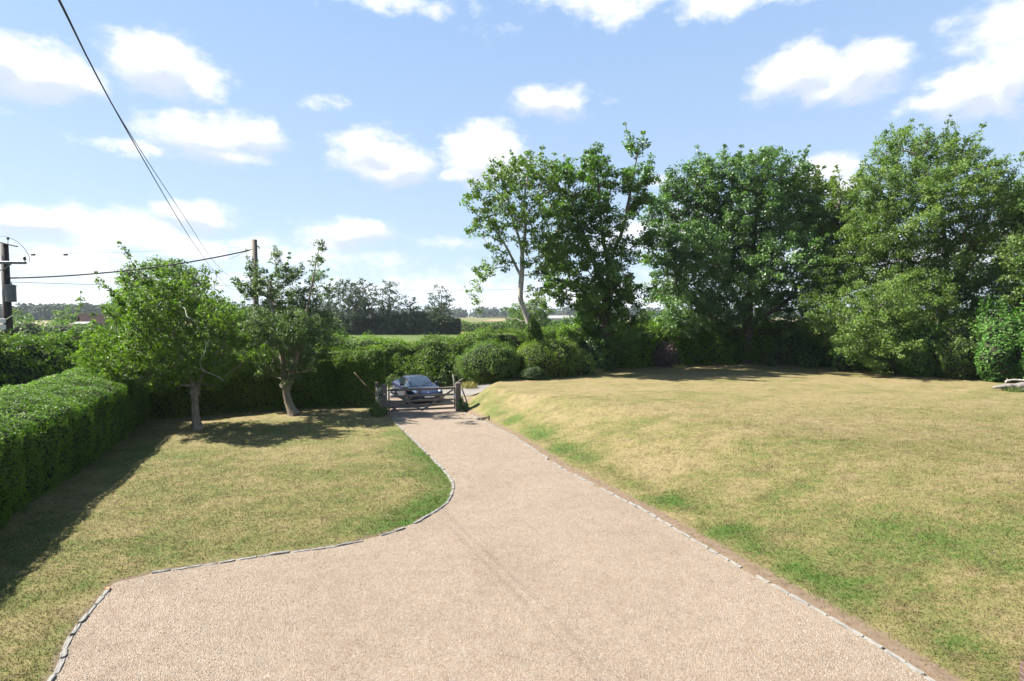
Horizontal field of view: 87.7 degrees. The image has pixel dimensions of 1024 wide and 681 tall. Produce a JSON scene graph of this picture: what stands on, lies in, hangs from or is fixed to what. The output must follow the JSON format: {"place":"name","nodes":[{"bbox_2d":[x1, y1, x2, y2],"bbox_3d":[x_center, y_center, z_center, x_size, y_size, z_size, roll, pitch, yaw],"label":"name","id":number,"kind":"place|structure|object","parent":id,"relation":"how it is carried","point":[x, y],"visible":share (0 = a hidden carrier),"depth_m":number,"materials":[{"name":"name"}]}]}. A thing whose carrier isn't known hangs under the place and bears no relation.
{"place":"outdoors","nodes":[
{"label":"outdoors","id":0,"kind":"place"},
{"bbox_2d":[367,405,389,416],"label":"verge grass","id":1,"kind":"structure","parent":0,"point":[376,411],"depth_m":25.51,"materials":[{"name":"green plant"}]},
{"bbox_2d":[346,334,525,346],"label":"field","id":2,"kind":"structure","parent":0,"point":[407,338],"depth_m":114.60,"materials":[{"name":"green plant"}]},
{"bbox_2d":[387,384,490,397],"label":"road","id":3,"kind":"structure","parent":0,"point":[475,390],"depth_m":34.05,"materials":[{"name":"grey asphalt"}]},
{"bbox_2d":[392,375,442,403],"bbox_3d":[-5.487,2.679,30.593,2.267,1.354,4.627,-1,3,-28],"label":"sports car","id":4,"kind":"object","parent":3,"relation":"on","point":[414,381],"visible":0.64,"depth_m":29.76,"materials":[{"name":"blue paint"}]},
{"bbox_2d":[461,381,477,388],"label":"verge grass","id":5,"kind":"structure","parent":0,"point":[467,385],"depth_m":35.07,"materials":[{"name":"green plant"}]},
{"bbox_2d":[53,397,928,680],"bbox_3d":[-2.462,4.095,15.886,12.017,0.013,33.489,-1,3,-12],"label":"driveway","id":6,"kind":"structure","parent":0,"point":[440,418],"depth_m":8.88,"materials":[{"name":"beige gravel"}]},
{"bbox_2d":[457,395,468,410],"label":"ivy clump","id":7,"kind":"object","parent":6,"relation":"on","point":[463,406],"visible":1,"depth_m":26.80,"materials":[{"name":"green plant"}]},
{"bbox_2d":[0,317,1023,680],"bbox_3d":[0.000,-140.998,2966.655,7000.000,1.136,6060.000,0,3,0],"label":"ground","id":8,"kind":"structure","parent":0,"point":[518,401],"depth_m":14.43,"materials":[{"name":"green plant"}]},
{"bbox_2d":[0,236,29,339],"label":"transformer pole","id":9,"kind":"object","parent":8,"relation":"on","point":[9,293],"visible":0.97,"depth_m":24.75,"materials":[{"name":"brown wood"}]},
{"bbox_2d":[20,282,249,285],"bbox_3d":[-24.922,-4.596,42.326,0.024,2.025,35.108,0,3,-4],"label":"overhead wire","id":10,"kind":"object","parent":9,"relation":"attached to","point":[97,284],"visible":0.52,"depth_m":29.98,"materials":[{"name":"grey metal"}]},
{"bbox_2d":[0,308,34,325],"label":"field bush","id":11,"kind":"object","parent":8,"relation":"on","point":[16,317],"visible":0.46,"depth_m":149.28,"materials":[{"name":"green plant"}]},
{"bbox_2d":[47,674,55,680],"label":"edging stone","id":12,"kind":"object","parent":8,"relation":"on","point":[52,677],"visible":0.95,"depth_m":7.13,"materials":[{"name":"white stone"}]},
{"bbox_2d":[0,324,104,391],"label":"field hedge","id":13,"kind":"object","parent":8,"relation":"on","point":[25,359],"visible":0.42,"depth_m":23.21,"materials":[{"name":"green plant"}]},
{"bbox_2d":[53,658,65,673],"bbox_3d":[-6.272,4.565,7.398,0.080,0.143,0.409,0,2,-29],"label":"edging stone","id":14,"kind":"object","parent":8,"relation":"on","point":[59,666],"visible":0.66,"depth_m":7.36,"materials":[{"name":"white stone"}]},
{"bbox_2d":[60,648,67,658],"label":"edging stone","id":15,"kind":"object","parent":8,"relation":"on","point":[64,653],"visible":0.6,"depth_m":7.63,"materials":[{"name":"white stone"}]},
{"bbox_2d":[46,305,83,324],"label":"field bush","id":16,"kind":"object","parent":8,"relation":"on","point":[71,317],"visible":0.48,"depth_m":148.29,"materials":[{"name":"green plant"}]},
{"bbox_2d":[62,635,72,649],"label":"edging stone","id":17,"kind":"object","parent":8,"relation":"on","point":[67,641],"visible":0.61,"depth_m":7.90,"materials":[{"name":"white stone"}]},
{"bbox_2d":[70,623,80,636],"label":"edging stone","id":18,"kind":"object","parent":8,"relation":"on","point":[75,629],"visible":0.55,"depth_m":8.23,"materials":[{"name":"white stone"}]},
{"bbox_2d":[0,365,151,529],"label":"clipped hedge","id":19,"kind":"object","parent":8,"relation":"on","point":[56,429],"visible":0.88,"depth_m":15.99,"materials":[{"name":"green plant"}]},
{"bbox_2d":[77,613,88,622],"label":"edging stone","id":20,"kind":"object","parent":8,"relation":"on","point":[83,618],"visible":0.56,"depth_m":8.50,"materials":[{"name":"white stone"}]},
{"bbox_2d":[70,322,99,327],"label":"white shed","id":21,"kind":"structure","parent":8,"relation":"on","point":[76,323],"depth_m":104.79,"materials":[{"name":"metal"}]},
{"bbox_2d":[87,604,96,614],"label":"edging stone","id":22,"kind":"object","parent":8,"relation":"on","point":[91,609],"visible":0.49,"depth_m":8.79,"materials":[{"name":"white stone"}]},
{"bbox_2d":[76,313,110,327],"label":"farm building","id":23,"kind":"structure","parent":8,"relation":"on","point":[85,317],"depth_m":108.90,"materials":[{"name":"brick"}]},
{"bbox_2d":[94,595,103,604],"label":"edging stone","id":24,"kind":"object","parent":8,"relation":"on","point":[99,600],"visible":0.54,"depth_m":9.10,"materials":[{"name":"white stone"}]},
{"bbox_2d":[0,318,206,341],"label":"pasture hedge","id":25,"kind":"object","parent":8,"relation":"on","point":[34,327],"visible":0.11,"depth_m":78.25,"materials":[{"name":"green plant"}]},
{"bbox_2d":[152,568,170,573],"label":"edging stone","id":26,"kind":"object","parent":8,"relation":"on","point":[159,571],"visible":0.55,"depth_m":10.11,"materials":[{"name":"grey stone"}]},
{"bbox_2d":[0,301,335,320],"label":"woodland","id":27,"kind":"object","parent":8,"relation":"on","point":[39,311],"visible":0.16,"depth_m":435.32,"materials":[{"name":"green plant"}]},
{"bbox_2d":[66,241,272,430],"bbox_3d":[-14.557,-0.173,22.299,9.620,7.925,5.072,0,3,0],"label":"hawthorn tree","id":28,"kind":"object","parent":8,"relation":"on","point":[139,309],"visible":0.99,"depth_m":22.04,"materials":[{"name":"green plant"}]},
{"bbox_2d":[102,255,244,333],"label":"round tree","id":29,"kind":"object","parent":8,"relation":"on","point":[178,271],"visible":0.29,"depth_m":59.97,"materials":[{"name":"green plant"}]},
{"bbox_2d":[206,298,237,336],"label":"hedgerow tree","id":30,"kind":"object","parent":8,"relation":"on","point":[226,302],"visible":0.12,"depth_m":50.22,"materials":[{"name":"green plant"}]},
{"bbox_2d":[236,556,256,560],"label":"edging stone","id":31,"kind":"object","parent":8,"relation":"on","point":[251,557],"visible":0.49,"depth_m":10.64,"materials":[{"name":"grey stone"}]},
{"bbox_2d":[215,303,287,343],"bbox_3d":[-19.888,0.008,40.524,6.397,5.760,6.194,0,3,0],"label":"lane tree","id":32,"kind":"object","parent":8,"relation":"on","point":[230,308],"visible":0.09,"depth_m":39.32,"materials":[{"name":"green plant"}]},
{"bbox_2d":[249,239,259,336],"bbox_3d":[-13.890,-0.996,28.986,0.638,8.893,0.340,0,3,0],"label":"telegraph pole","id":33,"kind":"object","parent":8,"relation":"on","point":[254,254],"visible":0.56,"depth_m":28.73,"materials":[{"name":"brown wood"}]},
{"bbox_2d":[9,250,248,278],"bbox_3d":[-18.817,-3.889,26.843,10.086,1.826,0.076,-1,3,-23],"label":"power cable","id":34,"kind":"object","parent":33,"relation":"attached to","point":[125,270],"visible":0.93,"depth_m":26.56,"materials":[{"name":"black rubber"}]},
{"bbox_2d":[58,0,233,289],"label":"service cable","id":35,"kind":"object","parent":33,"relation":"attached to","point":[66,15],"visible":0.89,"depth_m":3.06,"materials":[{"name":"black rubber"}]},
{"bbox_2d":[60,0,237,280],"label":"service cable","id":36,"kind":"object","parent":33,"relation":"attached to","point":[151,167],"visible":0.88,"depth_m":6.96,"materials":[{"name":"black rubber"}]},
{"bbox_2d":[59,246,250,253],"bbox_3d":[-19.573,-4.559,26.809,12.188,0.885,0.009,-1,3,-19],"label":"overhead wire","id":37,"kind":"object","parent":33,"relation":"attached to","point":[146,251],"visible":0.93,"depth_m":27.13,"materials":[{"name":"grey metal"}]},
{"bbox_2d":[125,343,385,418],"bbox_3d":[-12.646,1.752,27.560,12.168,3.605,3.358,-1,3,-20],"label":"boundary hedge","id":38,"kind":"object","parent":8,"relation":"on","point":[335,380],"visible":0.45,"depth_m":27.51,"materials":[{"name":"green plant"}]},
{"bbox_2d":[269,550,289,555],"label":"edging stone","id":39,"kind":"object","parent":8,"relation":"on","point":[278,553],"visible":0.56,"depth_m":10.85,"materials":[{"name":"grey stone"}]},
{"bbox_2d":[226,238,343,415],"bbox_3d":[-11.075,-0.551,25.226,6.237,8.588,4.590,0,3,0],"label":"crab apple tree","id":40,"kind":"object","parent":8,"relation":"on","point":[276,316],"visible":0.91,"depth_m":25.42,"materials":[{"name":"green plant"}]},
{"bbox_2d":[2,323,569,383],"bbox_3d":[-13.947,0.884,38.207,45.398,4.407,8.975,-1,3,-17],"label":"roadside hedge","id":41,"kind":"object","parent":8,"relation":"on","point":[417,358],"visible":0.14,"depth_m":37.29,"materials":[{"name":"green plant"}]},
{"bbox_2d":[291,549,309,552],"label":"edging stone","id":42,"kind":"object","parent":8,"relation":"on","point":[300,550],"visible":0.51,"depth_m":10.99,"materials":[{"name":"grey stone"}]},
{"bbox_2d":[313,296,336,317],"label":"tree","id":43,"kind":"object","parent":8,"relation":"on","point":[323,301],"visible":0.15,"depth_m":129.45,"materials":[{"name":"green plant"}]},
{"bbox_2d":[309,310,343,336],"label":"hedgerow tree","id":44,"kind":"object","parent":8,"relation":"on","point":[341,323],"visible":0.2,"depth_m":53.14,"materials":[{"name":"green plant"}]},
{"bbox_2d":[327,317,348,340],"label":"tree","id":45,"kind":"object","parent":8,"relation":"on","point":[342,332],"visible":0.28,"depth_m":55.36,"materials":[{"name":"green plant"}]},
{"bbox_2d":[337,542,352,546],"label":"edging stone","id":46,"kind":"object","parent":8,"relation":"on","point":[343,544],"visible":0.5,"depth_m":11.29,"materials":[{"name":"grey stone"}]},
{"bbox_2d":[324,280,371,334],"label":"tree","id":47,"kind":"object","parent":8,"relation":"on","point":[348,301],"visible":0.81,"depth_m":125.10,"materials":[{"name":"green plant"}]},
{"bbox_2d":[346,278,383,329],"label":"tree","id":48,"kind":"object","parent":8,"relation":"on","point":[366,300],"visible":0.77,"depth_m":126.28,"materials":[{"name":"green plant"}]},
{"bbox_2d":[370,402,380,408],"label":"nettle clump","id":49,"kind":"object","parent":8,"relation":"on","point":[373,403],"visible":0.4,"depth_m":26.35,"materials":[{"name":"green plant"}]},
{"bbox_2d":[375,382,381,406],"bbox_3d":[-6.654,2.913,26.773,0.165,1.500,1.437,-1,3,-25],"label":"side fence","id":50,"kind":"object","parent":8,"relation":"on","point":[376,385],"visible":0.46,"depth_m":27.25,"materials":[{"name":"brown wood"}]},
{"bbox_2d":[381,383,386,409],"bbox_3d":[-6.233,2.939,26.048,0.260,1.720,0.260,-1,3,-14],"label":"gate post","id":51,"kind":"object","parent":8,"relation":"on","point":[384,390],"visible":0.64,"depth_m":25.91,"materials":[{"name":"brown wood"}]},
{"bbox_2d":[387,386,455,411],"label":"field gate","id":52,"kind":"structure","parent":51,"relation":"attached to","point":[403,401],"depth_m":26.40,"materials":[{"name":"brown wood"}]},
{"bbox_2d":[371,279,402,321],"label":"tree","id":53,"kind":"object","parent":8,"relation":"on","point":[390,305],"visible":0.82,"depth_m":125.35,"materials":[{"name":"green plant"}]},
{"bbox_2d":[386,374,395,386],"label":"roadside weed","id":54,"kind":"object","parent":8,"relation":"on","point":[390,378],"visible":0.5,"depth_m":35.49,"materials":[{"name":"green plant"}]},
{"bbox_2d":[324,310,460,334],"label":"distant hedge","id":55,"kind":"object","parent":8,"relation":"on","point":[395,324],"visible":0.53,"depth_m":126.12,"materials":[{"name":"green plant"}]},
{"bbox_2d":[398,294,420,325],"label":"tree","id":56,"kind":"object","parent":8,"relation":"on","point":[410,305],"visible":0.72,"depth_m":126.25,"materials":[{"name":"green plant"}]},
{"bbox_2d":[420,305,434,321],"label":"tree","id":57,"kind":"object","parent":8,"relation":"on","point":[424,311],"visible":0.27,"depth_m":127.00,"materials":[{"name":"green plant"}]},
{"bbox_2d":[426,365,434,383],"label":"roadside weed","id":58,"kind":"object","parent":8,"relation":"on","point":[429,373],"visible":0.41,"depth_m":35.86,"materials":[{"name":"green plant"}]},
{"bbox_2d":[431,376,442,385],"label":"roadside weed","id":59,"kind":"object","parent":8,"relation":"on","point":[437,377],"visible":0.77,"depth_m":36.05,"materials":[{"name":"green plant"}]},
{"bbox_2d":[425,284,454,330],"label":"tree","id":60,"kind":"object","parent":8,"relation":"on","point":[436,308],"visible":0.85,"depth_m":126.91,"materials":[{"name":"green plant"}]},
{"bbox_2d":[438,367,448,385],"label":"roadside weed","id":61,"kind":"object","parent":8,"relation":"on","point":[441,377],"visible":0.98,"depth_m":36.15,"materials":[{"name":"green plant"}]},
{"bbox_2d":[446,371,456,385],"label":"roadside weed","id":62,"kind":"object","parent":8,"relation":"on","point":[450,379],"visible":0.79,"depth_m":36.27,"materials":[{"name":"green plant"}]},
{"bbox_2d":[451,360,463,382],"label":"roadside weed","id":63,"kind":"object","parent":8,"relation":"on","point":[456,374],"visible":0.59,"depth_m":36.44,"materials":[{"name":"green plant"}]},
{"bbox_2d":[455,382,460,410],"bbox_3d":[-2.723,2.911,26.928,0.250,1.690,0.250,-1,3,-14],"label":"gate post","id":64,"kind":"object","parent":8,"relation":"on","point":[458,390],"visible":0.63,"depth_m":26.80,"materials":[{"name":"brown wood"}]},
{"bbox_2d":[454,338,521,383],"bbox_3d":[-1.352,1.267,31.840,4.244,2.828,3.169,0,3,0],"label":"rounded shrub","id":65,"kind":"object","parent":8,"relation":"on","point":[487,363],"visible":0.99,"depth_m":31.14,"materials":[{"name":"green plant"}]},
{"bbox_2d":[459,145,577,323],"bbox_3d":[0.592,-5.106,33.575,7.690,14.559,5.782,0,3,0],"label":"slender tree","id":66,"kind":"object","parent":8,"relation":"on","point":[503,174],"visible":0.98,"depth_m":33.13,"materials":[{"name":"green plant"}]},
{"bbox_2d":[522,313,548,347],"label":"leafy shoots","id":67,"kind":"object","parent":66,"relation":"attached to","point":[533,329],"visible":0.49,"depth_m":33.61,"materials":[{"name":"green plant"}]},
{"bbox_2d":[501,294,555,331],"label":"dark field tree","id":68,"kind":"object","parent":8,"relation":"on","point":[539,314],"visible":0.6,"depth_m":94.16,"materials":[{"name":"green plant"}]},
{"bbox_2d":[518,365,548,379],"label":"shrub","id":69,"kind":"object","parent":8,"relation":"on","point":[532,373],"visible":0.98,"depth_m":31.06,"materials":[{"name":"green plant"}]},
{"bbox_2d":[514,333,596,379],"bbox_3d":[2.698,1.108,33.236,5.771,3.170,2.922,-2,3,-32],"label":"leafy shrub","id":70,"kind":"object","parent":8,"relation":"on","point":[556,359],"visible":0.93,"depth_m":32.43,"materials":[{"name":"green plant"}]},
{"bbox_2d":[542,315,576,321],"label":"long barn","id":71,"kind":"structure","parent":8,"relation":"on","point":[556,317],"depth_m":324.93,"materials":[{"name":"metal"}]},
{"bbox_2d":[336,306,800,317],"bbox_3d":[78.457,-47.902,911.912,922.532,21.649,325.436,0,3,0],"label":"woodland","id":72,"kind":"object","parent":8,"relation":"on","point":[463,313],"visible":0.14,"depth_m":787.71,"materials":[{"name":"green plant"}]},
{"bbox_2d":[593,367,602,374],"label":"dry grass tuft","id":73,"kind":"object","parent":8,"relation":"on","point":[598,371],"visible":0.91,"depth_m":34.06,"materials":[{"name":"green plant"}]},
{"bbox_2d":[534,122,662,368],"bbox_3d":[6.034,-6.336,36.489,9.071,16.990,7.944,0,3,0],"label":"oak tree","id":74,"kind":"object","parent":8,"relation":"on","point":[596,303],"visible":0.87,"depth_m":35.20,"materials":[{"name":"green plant"}]},
{"bbox_2d":[577,333,621,370],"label":"hazel shrub","id":75,"kind":"object","parent":8,"relation":"on","point":[594,351],"visible":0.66,"depth_m":35.38,"materials":[{"name":"green plant"}]},
{"bbox_2d":[637,310,656,326],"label":"distant bush tree","id":76,"kind":"object","parent":8,"relation":"on","point":[648,312],"visible":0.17,"depth_m":71.62,"materials":[{"name":"green plant"}]},
{"bbox_2d":[651,337,681,366],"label":"dead shrub","id":77,"kind":"object","parent":8,"relation":"on","point":[666,355],"visible":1,"depth_m":38.53,"materials":[{"name":"brown plant"}]},
{"bbox_2d":[555,317,826,368],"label":"back hedge","id":78,"kind":"object","parent":8,"relation":"on","point":[706,348],"visible":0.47,"depth_m":40.37,"materials":[{"name":"green plant"}]},
{"bbox_2d":[461,319,936,332],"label":"field boundary hedge","id":79,"kind":"object","parent":8,"relation":"on","point":[471,326],"visible":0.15,"depth_m":143.99,"materials":[{"name":"green plant"}]},
{"bbox_2d":[632,144,851,363],"bbox_3d":[18.068,-6.896,40.985,18.409,17.445,11.490,0,3,0],"label":"sycamore tree","id":80,"kind":"object","parent":8,"relation":"on","point":[707,238],"visible":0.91,"depth_m":38.96,"materials":[{"name":"green plant"}]},
{"bbox_2d":[756,575,770,582],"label":"edging stone","id":81,"kind":"object","parent":8,"relation":"on","point":[762,578],"visible":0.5,"depth_m":9.80,"materials":[{"name":"grey stone"}]},
{"bbox_2d":[753,306,779,328],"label":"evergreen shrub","id":82,"kind":"object","parent":8,"relation":"on","point":[768,321],"visible":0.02,"depth_m":43.59,"materials":[{"name":"green plant"}]},
{"bbox_2d":[771,584,789,594],"bbox_3d":[4.764,4.467,9.483,0.080,0.143,0.409,1,2,-21],"label":"edging stone","id":83,"kind":"object","parent":8,"relation":"on","point":[781,589],"visible":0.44,"depth_m":9.46,"materials":[{"name":"white stone"}]},
{"bbox_2d":[767,331,803,364],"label":"evergreen shrub","id":84,"kind":"object","parent":8,"relation":"on","point":[783,353],"visible":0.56,"depth_m":40.29,"materials":[{"name":"green plant"}]},
{"bbox_2d":[789,594,809,605],"bbox_3d":[4.906,4.478,9.123,0.080,0.143,0.409,2,2,-22],"label":"edging stone","id":85,"kind":"object","parent":8,"relation":"on","point":[793,596],"visible":0.51,"depth_m":9.12,"materials":[{"name":"white stone"}]},
{"bbox_2d":[793,337,833,366],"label":"laurel shrub","id":86,"kind":"object","parent":8,"relation":"on","point":[814,355],"visible":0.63,"depth_m":38.76,"materials":[{"name":"green plant"}]},
{"bbox_2d":[810,605,828,615],"bbox_3d":[5.057,4.501,8.788,0.084,0.144,0.350,-4,3,-19],"label":"edging stone","id":87,"kind":"object","parent":8,"relation":"on","point":[820,611],"visible":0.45,"depth_m":8.75,"materials":[{"name":"white stone"}]},
{"bbox_2d":[828,616,850,629],"bbox_3d":[5.187,4.525,8.449,0.080,0.143,0.409,0,4,-22],"label":"edging stone","id":88,"kind":"object","parent":8,"relation":"on","point":[840,623],"visible":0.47,"depth_m":8.43,"materials":[{"name":"white stone"}]},
{"bbox_2d":[785,163,899,334],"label":"maple tree","id":89,"kind":"object","parent":8,"relation":"on","point":[818,184],"visible":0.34,"depth_m":41.83,"materials":[{"name":"green plant"}]},
{"bbox_2d":[826,330,871,370],"bbox_3d":[23.734,0.579,36.777,3.849,3.447,3.124,0,3,0],"label":"laurel shrub","id":90,"kind":"object","parent":8,"relation":"on","point":[840,362],"visible":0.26,"depth_m":36.15,"materials":[{"name":"green plant"}]},
{"bbox_2d":[849,628,863,637],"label":"edging stone","id":91,"kind":"object","parent":8,"relation":"on","point":[857,632],"visible":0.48,"depth_m":8.15,"materials":[{"name":"white stone"}]},
{"bbox_2d":[863,636,884,648],"bbox_3d":[5.361,4.538,7.918,0.084,0.152,0.314,-3,2,-18],"label":"edging stone","id":92,"kind":"object","parent":8,"relation":"on","point":[873,642],"visible":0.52,"depth_m":7.90,"materials":[{"name":"white stone"}]},
{"bbox_2d":[862,327,906,374],"bbox_3d":[24.654,0.301,35.026,3.514,3.807,3.331,0,3,0],"label":"evergreen shrub","id":93,"kind":"object","parent":8,"relation":"on","point":[893,368],"visible":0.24,"depth_m":33.99,"materials":[{"name":"green plant"}]},
{"bbox_2d":[884,649,907,663],"bbox_3d":[5.470,4.547,7.605,0.084,0.144,0.350,2,2,-15],"label":"edging stone","id":94,"kind":"object","parent":8,"relation":"on","point":[893,655],"visible":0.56,"depth_m":7.59,"materials":[{"name":"white stone"}]},
{"bbox_2d":[792,113,1023,376],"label":"broad tree","id":95,"kind":"object","parent":8,"relation":"on","point":[908,289],"visible":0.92,"depth_m":33.42,"materials":[{"name":"green plant"}]},
{"bbox_2d":[905,663,924,674],"bbox_3d":[5.536,4.566,7.328,0.091,0.152,0.261,0,3,-14],"label":"edging stone","id":96,"kind":"object","parent":8,"relation":"on","point":[914,668],"visible":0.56,"depth_m":7.31,"materials":[{"name":"white stone"}]},
{"bbox_2d":[893,318,948,377],"bbox_3d":[25.825,0.429,33.213,4.145,4.095,2.468,0,3,0],"label":"laurel shrub","id":97,"kind":"object","parent":8,"relation":"on","point":[924,364],"visible":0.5,"depth_m":32.50,"materials":[{"name":"green plant"}]},
{"bbox_2d":[930,314,984,379],"bbox_3d":[26.977,0.495,31.957,3.773,4.169,2.884,0,3,0],"label":"evergreen shrub","id":98,"kind":"object","parent":8,"relation":"on","point":[955,344],"visible":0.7,"depth_m":31.27,"materials":[{"name":"green plant"}]},
{"bbox_2d":[967,294,1023,381],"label":"laurel shrub","id":99,"kind":"object","parent":8,"relation":"on","point":[998,354],"visible":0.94,"depth_m":29.83,"materials":[{"name":"green plant"}]},
{"bbox_2d":[991,174,1023,324],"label":"ash tree","id":100,"kind":"object","parent":8,"relation":"on","point":[1012,299],"visible":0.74,"depth_m":30.94,"materials":[{"name":"green plant"}]},
{"bbox_2d":[992,378,1023,391],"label":"fallen log","id":101,"kind":"object","parent":8,"relation":"on","point":[1015,385],"visible":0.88,"depth_m":26.87,"materials":[{"name":"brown wood"}]},
{"bbox_2d":[998,385,1023,391],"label":"grass tuft","id":102,"kind":"object","parent":8,"relation":"on","point":[1010,389],"visible":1,"depth_m":26.54,"materials":[{"name":"green plant"}]},
{"bbox_2d":[1013,303,1023,382],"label":"laurel shrub","id":103,"kind":"object","parent":8,"relation":"on","point":[1020,342],"visible":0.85,"depth_m":29.38,"materials":[{"name":"green plant"}]},
{"bbox_2d":[1019,661,1023,680],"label":"brick pier","id":104,"kind":"structure","parent":8,"relation":"on","point":[1021,673],"depth_m":6.83,"materials":[{"name":"red brick"}]},
{"bbox_2d":[0,0,1023,314],"label":"sky","id":105,"kind":"structure","parent":0,"point":[360,127],"materials":[{"name":"blue"}]},
{"bbox_2d":[485,319,797,320],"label":"field","id":106,"kind":"structure","parent":0,"point":[536,319],"depth_m":397.90,"materials":[{"name":"green plant"}]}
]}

